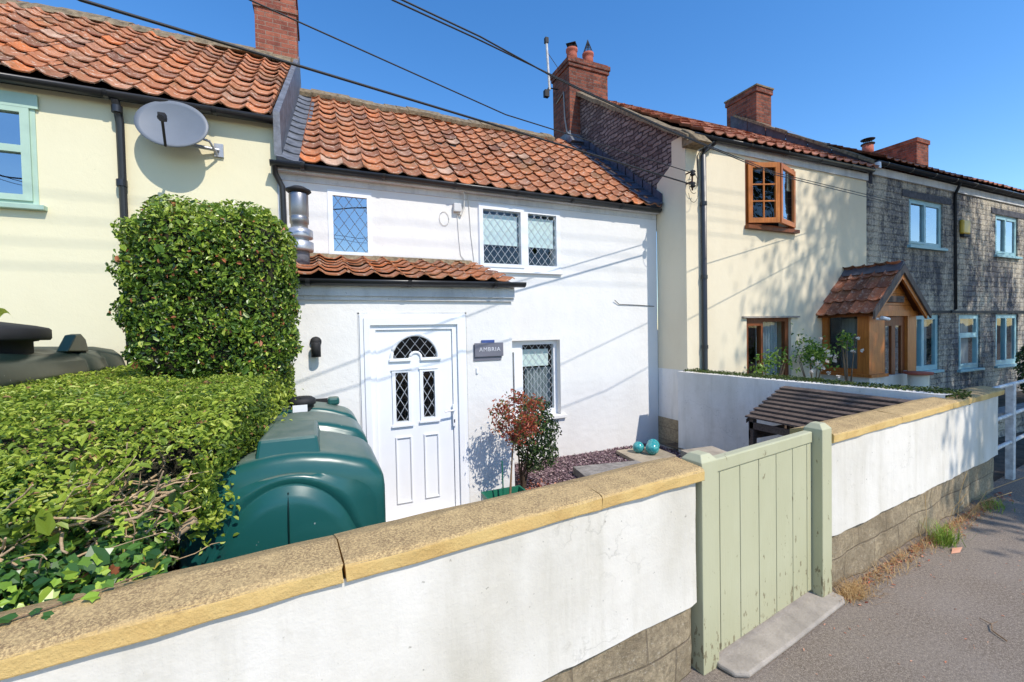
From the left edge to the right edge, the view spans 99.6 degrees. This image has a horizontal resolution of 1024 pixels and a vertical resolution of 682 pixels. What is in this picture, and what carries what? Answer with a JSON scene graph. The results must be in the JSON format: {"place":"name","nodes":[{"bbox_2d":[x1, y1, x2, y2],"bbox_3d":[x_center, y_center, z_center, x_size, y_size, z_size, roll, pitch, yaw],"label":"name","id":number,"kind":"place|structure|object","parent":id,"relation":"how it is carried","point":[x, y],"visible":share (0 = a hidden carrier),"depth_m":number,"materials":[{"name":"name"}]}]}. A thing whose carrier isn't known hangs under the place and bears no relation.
{"place":"outdoors","nodes":[
{"label":"outdoors","id":0,"kind":"place"},
{"bbox_2d":[0,0,300,364],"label":"yellow house","id":1,"kind":"structure","parent":0,"point":[84,163],"depth_m":4.70,"materials":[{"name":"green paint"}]},
{"bbox_2d":[0,104,47,210],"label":"window","id":2,"kind":"structure","parent":1,"relation":"in","point":[19,181],"depth_m":4.38,"materials":[{"name":"green paint"}]},
{"bbox_2d":[134,101,223,157],"bbox_3d":[-3.519,-2.332,4.613,0.788,0.544,0.538,-2,2,-40],"label":"satellite dish","id":3,"kind":"object","parent":1,"relation":"attached to","point":[171,124],"visible":1,"depth_m":4.67,"materials":[{"name":"metal"}]},
{"bbox_2d":[20,0,1023,326],"label":"sky","id":4,"kind":"structure","parent":0,"point":[949,74],"materials":[{"name":"blue"}]},
{"bbox_2d":[660,444,678,451],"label":"garden ground","id":5,"kind":"structure","parent":0,"point":[669,447],"depth_m":7.37,"materials":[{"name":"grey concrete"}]},
{"bbox_2d":[0,322,125,398],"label":"oil tank","id":6,"kind":"object","parent":5,"relation":"on","point":[22,358],"visible":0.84,"depth_m":3.28,"materials":[{"name":"green plastic"}]},
{"bbox_2d":[0,308,14,320],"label":"leafy sprig","id":7,"kind":"object","parent":6,"relation":"on","point":[2,311],"visible":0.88,"depth_m":3.68,"materials":[{"name":"green plant"}]},
{"bbox_2d":[0,363,303,605],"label":"clipped hedge","id":8,"kind":"object","parent":5,"relation":"on","point":[128,420],"visible":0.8,"depth_m":1.82,"materials":[{"name":"green plant"}]},
{"bbox_2d":[0,439,190,624],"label":"ivy","id":9,"kind":"object","parent":8,"relation":"attached to","point":[94,560],"visible":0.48,"depth_m":1.43,"materials":[{"name":"green plant"}]},
{"bbox_2d":[105,193,303,379],"bbox_3d":[-2.359,0.450,3.514,1.228,3.134,1.069,-2,1,-24],"label":"topiary bush","id":10,"kind":"object","parent":5,"relation":"on","point":[205,288],"visible":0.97,"depth_m":3.13,"materials":[{"name":"green plant"}]},
{"bbox_2d":[178,395,385,568],"bbox_3d":[-1.462,1.149,3.005,0.896,1.380,2.194,-2,1,-24],"label":"oil tank","id":11,"kind":"object","parent":5,"relation":"on","point":[312,470],"visible":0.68,"depth_m":2.08,"materials":[{"name":"green plastic"}]},
{"bbox_2d":[269,88,662,521],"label":"cottage","id":12,"kind":"structure","parent":5,"relation":"on","point":[443,244],"depth_m":6.13,"materials":[{"name":"white paint"}]},
{"bbox_2d":[285,185,313,269],"bbox_3d":[-2.288,-1.188,4.658,0.270,0.945,0.270,-2,1,-24],"label":"flue","id":13,"kind":"object","parent":12,"relation":"on","point":[299,213],"visible":0.82,"depth_m":4.58,"materials":[{"name":"metal"}]},
{"bbox_2d":[310,337,321,356],"bbox_3d":[-1.896,0.056,4.183,0.104,0.197,0.118,-2,1,-24],"label":"wall lamp","id":14,"kind":"object","parent":12,"relation":"attached to","point":[315,342],"visible":1,"depth_m":4.14,"materials":[{"name":"black metal"}]},
{"bbox_2d":[327,189,372,255],"bbox_3d":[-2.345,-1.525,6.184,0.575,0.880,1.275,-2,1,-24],"label":"window","id":15,"kind":"structure","parent":12,"relation":"in","point":[349,221],"depth_m":6.27,"materials":[{"name":"white plastic"}]},
{"bbox_2d":[359,314,469,521],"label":"front door","id":16,"kind":"structure","parent":12,"relation":"in","point":[413,366],"depth_m":4.66,"materials":[{"name":"white plastic"}]},
{"bbox_2d":[473,340,502,360],"bbox_3d":[-0.268,0.106,4.940,0.355,0.235,0.034,-2,1,-24],"label":"name sign","id":17,"kind":"object","parent":12,"relation":"attached to","point":[485,350],"visible":1,"depth_m":4.93,"materials":[{"name":"grey stone"}]},
{"bbox_2d":[478,203,562,274],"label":"window","id":18,"kind":"structure","parent":12,"relation":"in","point":[520,242],"depth_m":6.63,"materials":[{"name":"white plastic"}]},
{"bbox_2d":[512,340,557,416],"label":"window","id":19,"kind":"structure","parent":12,"relation":"in","point":[532,360],"depth_m":6.97,"materials":[{"name":"white plastic"}]},
{"bbox_2d":[481,485,524,499],"bbox_3d":[-0.033,1.796,4.651,0.470,0.290,0.470,-2,1,-24],"label":"planter","id":20,"kind":"object","parent":5,"relation":"on","point":[489,494],"visible":0.14,"depth_m":4.83,"materials":[{"name":"plastic"}]},
{"bbox_2d":[487,389,545,494],"bbox_3d":[0.089,1.123,4.617,0.682,1.235,0.598,-2,1,-24],"label":"red shrub","id":21,"kind":"object","parent":20,"relation":"on","point":[515,434],"visible":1,"depth_m":4.60,"materials":[{"name":"brown plant"}]},
{"bbox_2d":[515,443,681,489],"bbox_3d":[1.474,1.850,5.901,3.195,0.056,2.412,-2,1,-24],"label":"slate chippings","id":22,"kind":"object","parent":5,"relation":"on","point":[532,473],"visible":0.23,"depth_m":6.50,"materials":[{"name":"purple gravel"}]},
{"bbox_2d":[515,478,558,489],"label":"leaf litter","id":23,"kind":"object","parent":22,"relation":"on","point":[534,484],"visible":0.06,"depth_m":5.61,"materials":[{"name":"red plant"}]},
{"bbox_2d":[514,396,561,488],"bbox_3d":[0.307,1.307,5.448,0.616,1.224,0.589,-2,1,-24],"label":"dark shrub","id":24,"kind":"object","parent":22,"relation":"on","point":[534,451],"visible":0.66,"depth_m":5.34,"materials":[{"name":"green plant"}]},
{"bbox_2d":[573,460,641,477],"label":"paving slab","id":25,"kind":"structure","parent":22,"relation":"on","point":[583,471],"depth_m":6.00,"materials":[{"name":"grey stone"}]},
{"bbox_2d":[616,447,675,461],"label":"paving slab","id":26,"kind":"structure","parent":22,"relation":"on","point":[633,455],"depth_m":6.67,"materials":[{"name":"beige stone"}]},
{"bbox_2d":[633,441,643,452],"bbox_3d":[1.990,1.671,6.810,0.176,0.176,0.176,-2,1,-24],"label":"garden ball","id":27,"kind":"object","parent":26,"relation":"on","point":[638,446],"visible":1,"depth_m":6.75,"materials":[{"name":"teal ceramic"}]},
{"bbox_2d":[646,442,658,454],"bbox_3d":[2.172,1.658,6.693,0.200,0.200,0.200,-2,1,-24],"label":"garden ball","id":28,"kind":"object","parent":26,"relation":"on","point":[652,448],"visible":1,"depth_m":6.62,"materials":[{"name":"teal ceramic"}]},
{"bbox_2d":[647,439,659,446],"bbox_3d":[2.244,1.654,6.877,0.196,0.196,0.196,-2,1,-24],"label":"garden ball","id":29,"kind":"object","parent":26,"relation":"on","point":[654,440],"visible":0.42,"depth_m":6.83,"materials":[{"name":"teal ceramic"}]},
{"bbox_2d":[550,40,879,448],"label":"cream house","id":30,"kind":"structure","parent":5,"relation":"on","point":[752,261],"depth_m":7.72,"materials":[{"name":"white paint"}]},
{"bbox_2d":[543,37,558,98],"bbox_3d":[0.926,-6.303,9.973,0.409,1.350,0.169,-2,1,-16],"label":"aerial","id":31,"kind":"object","parent":30,"relation":"attached to","point":[546,93],"visible":1,"depth_m":9.96,"materials":[{"name":"white paint"}]},
{"bbox_2d":[686,148,702,201],"bbox_3d":[3.031,-2.706,6.995,0.505,0.962,0.195,-2,1,-24],"label":"insulator bracket","id":32,"kind":"object","parent":30,"relation":"attached to","point":[692,174],"visible":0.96,"depth_m":6.91,"materials":[{"name":"metal"}]},
{"bbox_2d":[78,0,691,184],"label":"overhead wire","id":33,"kind":"object","parent":32,"relation":"attached to","point":[249,50],"visible":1,"depth_m":3.56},
{"bbox_2d":[249,0,691,172],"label":"overhead wire","id":34,"kind":"object","parent":32,"relation":"attached to","point":[442,85],"visible":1,"depth_m":4.13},
{"bbox_2d":[747,318,788,376],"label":"window","id":35,"kind":"structure","parent":30,"relation":"in","point":[759,330],"depth_m":8.13,"materials":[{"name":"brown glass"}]},
{"bbox_2d":[745,160,794,228],"bbox_3d":[4.658,-2.611,7.852,1.300,1.140,0.090,-2,1,-24],"label":"window frame","id":36,"kind":"structure","parent":30,"relation":"in","point":[746,223],"depth_m":7.57,"materials":[{"name":"brown wood"}]},
{"bbox_2d":[678,371,953,451],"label":"boundary wall","id":37,"kind":"structure","parent":5,"relation":"on","point":[714,409],"depth_m":6.26,"materials":[{"name":"white paint"}]},
{"bbox_2d":[684,368,971,404],"bbox_3d":[3.689,0.572,5.685,0.398,0.238,3.278,-2,2,-29],"label":"creeping plant","id":38,"kind":"object","parent":37,"relation":"on","point":[935,390],"visible":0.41,"depth_m":5.13,"materials":[{"name":"green plant"}]},
{"bbox_2d":[745,386,911,444],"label":"bin store","id":39,"kind":"structure","parent":5,"relation":"on","point":[788,408],"depth_m":4.88,"materials":[{"name":"brown wood"}]},
{"bbox_2d":[680,446,726,456],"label":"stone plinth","id":40,"kind":"structure","parent":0,"point":[712,450],"depth_m":4.14,"materials":[{"name":"beige stone"}]},
{"bbox_2d":[658,388,997,481],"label":"ground","id":41,"kind":"structure","parent":0,"point":[677,449],"depth_m":12.02,"materials":[{"name":"soil"}]},
{"bbox_2d":[666,390,1023,480],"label":"garden path","id":42,"kind":"structure","parent":0,"point":[999,466],"depth_m":6.46,"materials":[{"name":"concrete"}]},
{"bbox_2d":[746,340,802,378],"bbox_3d":[4.393,0.840,7.249,1.048,1.702,0.629,-2,1,-24],"label":"rose bush","id":43,"kind":"object","parent":42,"relation":"on","point":[762,368],"visible":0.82,"depth_m":7.27,"materials":[{"name":"green plant"}]},
{"bbox_2d":[785,323,845,377],"bbox_3d":[5.441,0.666,7.711,1.028,1.986,0.789,-2,1,-24],"label":"rose bush","id":44,"kind":"object","parent":42,"relation":"on","point":[818,356],"visible":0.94,"depth_m":7.65,"materials":[{"name":"green plant"}]},
{"bbox_2d":[835,330,863,381],"bbox_3d":[6.049,0.716,7.800,0.336,1.857,0.445,-2,1,-24],"label":"rose bush","id":45,"kind":"object","parent":42,"relation":"on","point":[848,338],"visible":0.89,"depth_m":7.78,"materials":[{"name":"green plant"}]},
{"bbox_2d":[724,83,1023,392],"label":"stone house","id":46,"kind":"structure","parent":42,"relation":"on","point":[970,333],"depth_m":10.65,"materials":[{"name":"grey stone"}]},
{"bbox_2d":[907,199,947,251],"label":"window","id":47,"kind":"structure","parent":46,"relation":"in","point":[917,209],"depth_m":10.13,"materials":[{"name":"teal paint"}]},
{"bbox_2d":[916,315,944,372],"bbox_3d":[9.435,0.077,10.023,1.560,1.350,0.290,-2,1,-24],"label":"window","id":48,"kind":"structure","parent":46,"relation":"in","point":[921,323],"depth_m":10.14,"materials":[{"name":"teal paint"}]},
{"bbox_2d":[960,219,970,237],"bbox_3d":[11.063,-2.750,10.561,0.370,0.410,0.089,-2,1,-24],"label":"alarm box","id":49,"kind":"object","parent":46,"relation":"attached to","point":[965,228],"visible":1,"depth_m":10.50,"materials":[{"name":"yellow plastic"}]},
{"bbox_2d":[957,315,984,372],"bbox_3d":[11.415,0.047,10.888,1.240,1.410,0.290,-2,1,-24],"label":"window","id":50,"kind":"structure","parent":46,"relation":"in","point":[964,335],"depth_m":11.01,"materials":[{"name":"teal paint"}]},
{"bbox_2d":[994,314,1020,367],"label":"window","id":51,"kind":"structure","parent":46,"relation":"in","point":[1001,320],"depth_m":11.69,"materials":[{"name":"teal paint"}]},
{"bbox_2d":[994,215,1022,259],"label":"window","id":52,"kind":"structure","parent":46,"relation":"in","point":[1005,227],"depth_m":11.56,"materials":[{"name":"teal paint"}]},
{"bbox_2d":[816,260,931,388],"bbox_3d":[6.945,0.059,8.332,1.912,3.106,1.006,-2,1,-24],"label":"timber porch","id":53,"kind":"object","parent":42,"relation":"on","point":[864,294],"visible":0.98,"depth_m":8.11,"materials":[{"name":"brown wood"}]},
{"bbox_2d":[872,316,889,320],"bbox_3d":[6.591,-0.403,7.722,0.253,0.095,0.166,-2,1,-24],"label":"security camera","id":54,"kind":"object","parent":53,"relation":"attached to","point":[884,318],"visible":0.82,"depth_m":7.66,"materials":[{"name":"white plastic"}]},
{"bbox_2d":[885,317,904,374],"bbox_3d":[7.190,0.552,8.137,0.750,2.020,0.122,-2,1,-24],"label":"door","id":55,"kind":"structure","parent":53,"relation":"in","point":[894,321],"depth_m":8.16,"materials":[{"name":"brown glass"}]},
{"bbox_2d":[903,371,933,390],"bbox_3d":[7.415,1.089,7.895,0.420,1.050,0.420,-2,1,-24],"label":"pedestal pot","id":56,"kind":"object","parent":42,"relation":"on","point":[918,378],"visible":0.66,"depth_m":7.78,"materials":[{"name":"ceramic"}]},
{"bbox_2d":[680,465,1023,681],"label":"pavement","id":57,"kind":"structure","parent":0,"point":[901,628],"depth_m":2.74,"materials":[{"name":"grey asphalt"}]},
{"bbox_2d":[0,457,704,681],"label":"garden wall","id":58,"kind":"structure","parent":57,"relation":"on","point":[591,578],"depth_m":1.61,"materials":[{"name":"white paint"}]},
{"bbox_2d":[681,450,718,675],"bbox_3d":[1.058,1.222,2.430,0.135,1.200,0.135,-2,2,-29],"label":"gate post","id":59,"kind":"object","parent":57,"relation":"on","point":[705,633],"visible":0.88,"depth_m":2.37,"materials":[{"name":"green paint"}]},
{"bbox_2d":[717,591,844,677],"bbox_3d":[1.639,1.782,2.810,1.267,0.031,0.495,-2,2,-29],"label":"doorstep","id":60,"kind":"object","parent":57,"relation":"on","point":[749,654],"visible":0.59,"depth_m":2.61,"materials":[{"name":"grey concrete"}]},
{"bbox_2d":[804,421,831,596],"bbox_3d":[2.137,1.176,3.023,0.125,1.220,0.120,-2,2,-29],"label":"gate post","id":61,"kind":"object","parent":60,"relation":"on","point":[821,514],"visible":0.8,"depth_m":2.97,"materials":[{"name":"green paint"}]},
{"bbox_2d":[713,430,811,651],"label":"gate","id":62,"kind":"structure","parent":61,"relation":"attached to","point":[764,526],"depth_m":2.67,"materials":[{"name":"green paint"}]},
{"bbox_2d":[790,386,1004,587],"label":"garden wall","id":63,"kind":"structure","parent":57,"relation":"on","point":[893,466],"depth_m":3.62,"materials":[{"name":"white paint"}]},
{"bbox_2d":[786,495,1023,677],"bbox_3d":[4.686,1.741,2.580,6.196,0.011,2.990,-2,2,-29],"label":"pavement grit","id":64,"kind":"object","parent":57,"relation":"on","point":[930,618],"visible":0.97,"depth_m":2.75,"materials":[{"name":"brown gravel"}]},
{"bbox_2d":[832,494,1013,605],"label":"dry grass","id":65,"kind":"structure","parent":57,"relation":"on","point":[854,589],"depth_m":3.32,"materials":[{"name":"brown plant"}]},
{"bbox_2d":[925,495,926,543],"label":"grass stalk","id":66,"kind":"object","parent":57,"relation":"on","point":[926,520],"depth_m":3.70,"materials":[{"name":"beige plant"}]},
{"bbox_2d":[840,492,1013,605],"bbox_3d":[3.867,1.726,3.836,3.617,0.030,0.195,-2,2,-29],"label":"wall foot debris","id":67,"kind":"object","parent":57,"relation":"on","point":[928,544],"depth_m":3.65,"materials":[{"name":"brown plant"}]},
{"bbox_2d":[919,517,986,547],"bbox_3d":[3.717,1.648,3.719,0.489,0.172,0.447,-2,1,-24],"label":"grass tuft","id":68,"kind":"object","parent":57,"relation":"on","point":[948,538],"visible":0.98,"depth_m":3.70,"materials":[{"name":"green plant"}]},
{"bbox_2d":[951,547,961,553],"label":"fallen leaf","id":69,"kind":"object","parent":57,"relation":"on","point":[956,550],"visible":1,"depth_m":3.58,"materials":[{"name":"pink"}]},
{"bbox_2d":[957,473,966,521],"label":"grass stalk","id":70,"kind":"object","parent":57,"relation":"on","point":[959,495],"depth_m":4.02,"materials":[{"name":"beige plant"}]},
{"bbox_2d":[965,492,1011,519],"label":"grass stalk","id":71,"kind":"object","parent":57,"relation":"on","point":[986,500],"depth_m":4.08,"materials":[{"name":"beige plant"}]},
{"bbox_2d":[980,618,1006,640],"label":"twig","id":72,"kind":"object","parent":57,"relation":"on","point":[994,631],"visible":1,"depth_m":2.63,"materials":[{"name":"wood"}]},
{"bbox_2d":[977,492,1014,512],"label":"grass tuft","id":73,"kind":"object","parent":57,"relation":"on","point":[995,501],"visible":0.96,"depth_m":4.37,"materials":[{"name":"green plant"}]},
{"bbox_2d":[971,477,1023,514],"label":"grass stalk","id":74,"kind":"object","parent":57,"relation":"on","point":[994,488],"depth_m":4.12,"materials":[{"name":"beige plant"}]},
{"bbox_2d":[992,379,1023,479],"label":"railing","id":75,"kind":"object","parent":57,"relation":"on","point":[1011,438],"visible":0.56,"depth_m":5.16,"materials":[{"name":"white metal"}]},
{"bbox_3d":[-12.175,-1.872,-7.749,1.400,8.800,0.300,-2,1,-24],"label":"telegraph pole","id":76,"kind":"object","parent":57,"relation":"on","visible":0},
{"bbox_2d":[392,0,899,202],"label":"overhead wire","id":77,"kind":"object","parent":76,"relation":"attached to","point":[428,16],"visible":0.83,"depth_m":3.57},
{"bbox_2d":[401,0,900,205],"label":"overhead wire","id":78,"kind":"object","parent":76,"relation":"attached to","point":[441,18],"visible":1,"depth_m":3.34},
{"bbox_2d":[998,403,1023,436],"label":"wall","id":79,"kind":"structure","parent":0,"point":[1019,423],"depth_m":7.51,"materials":[{"name":"stone"}]},
{"bbox_2d":[1013,345,1023,392],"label":"dark shrub","id":80,"kind":"object","parent":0,"point":[1019,366],"visible":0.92,"depth_m":10.35,"materials":[{"name":"green plant"}]}
]}

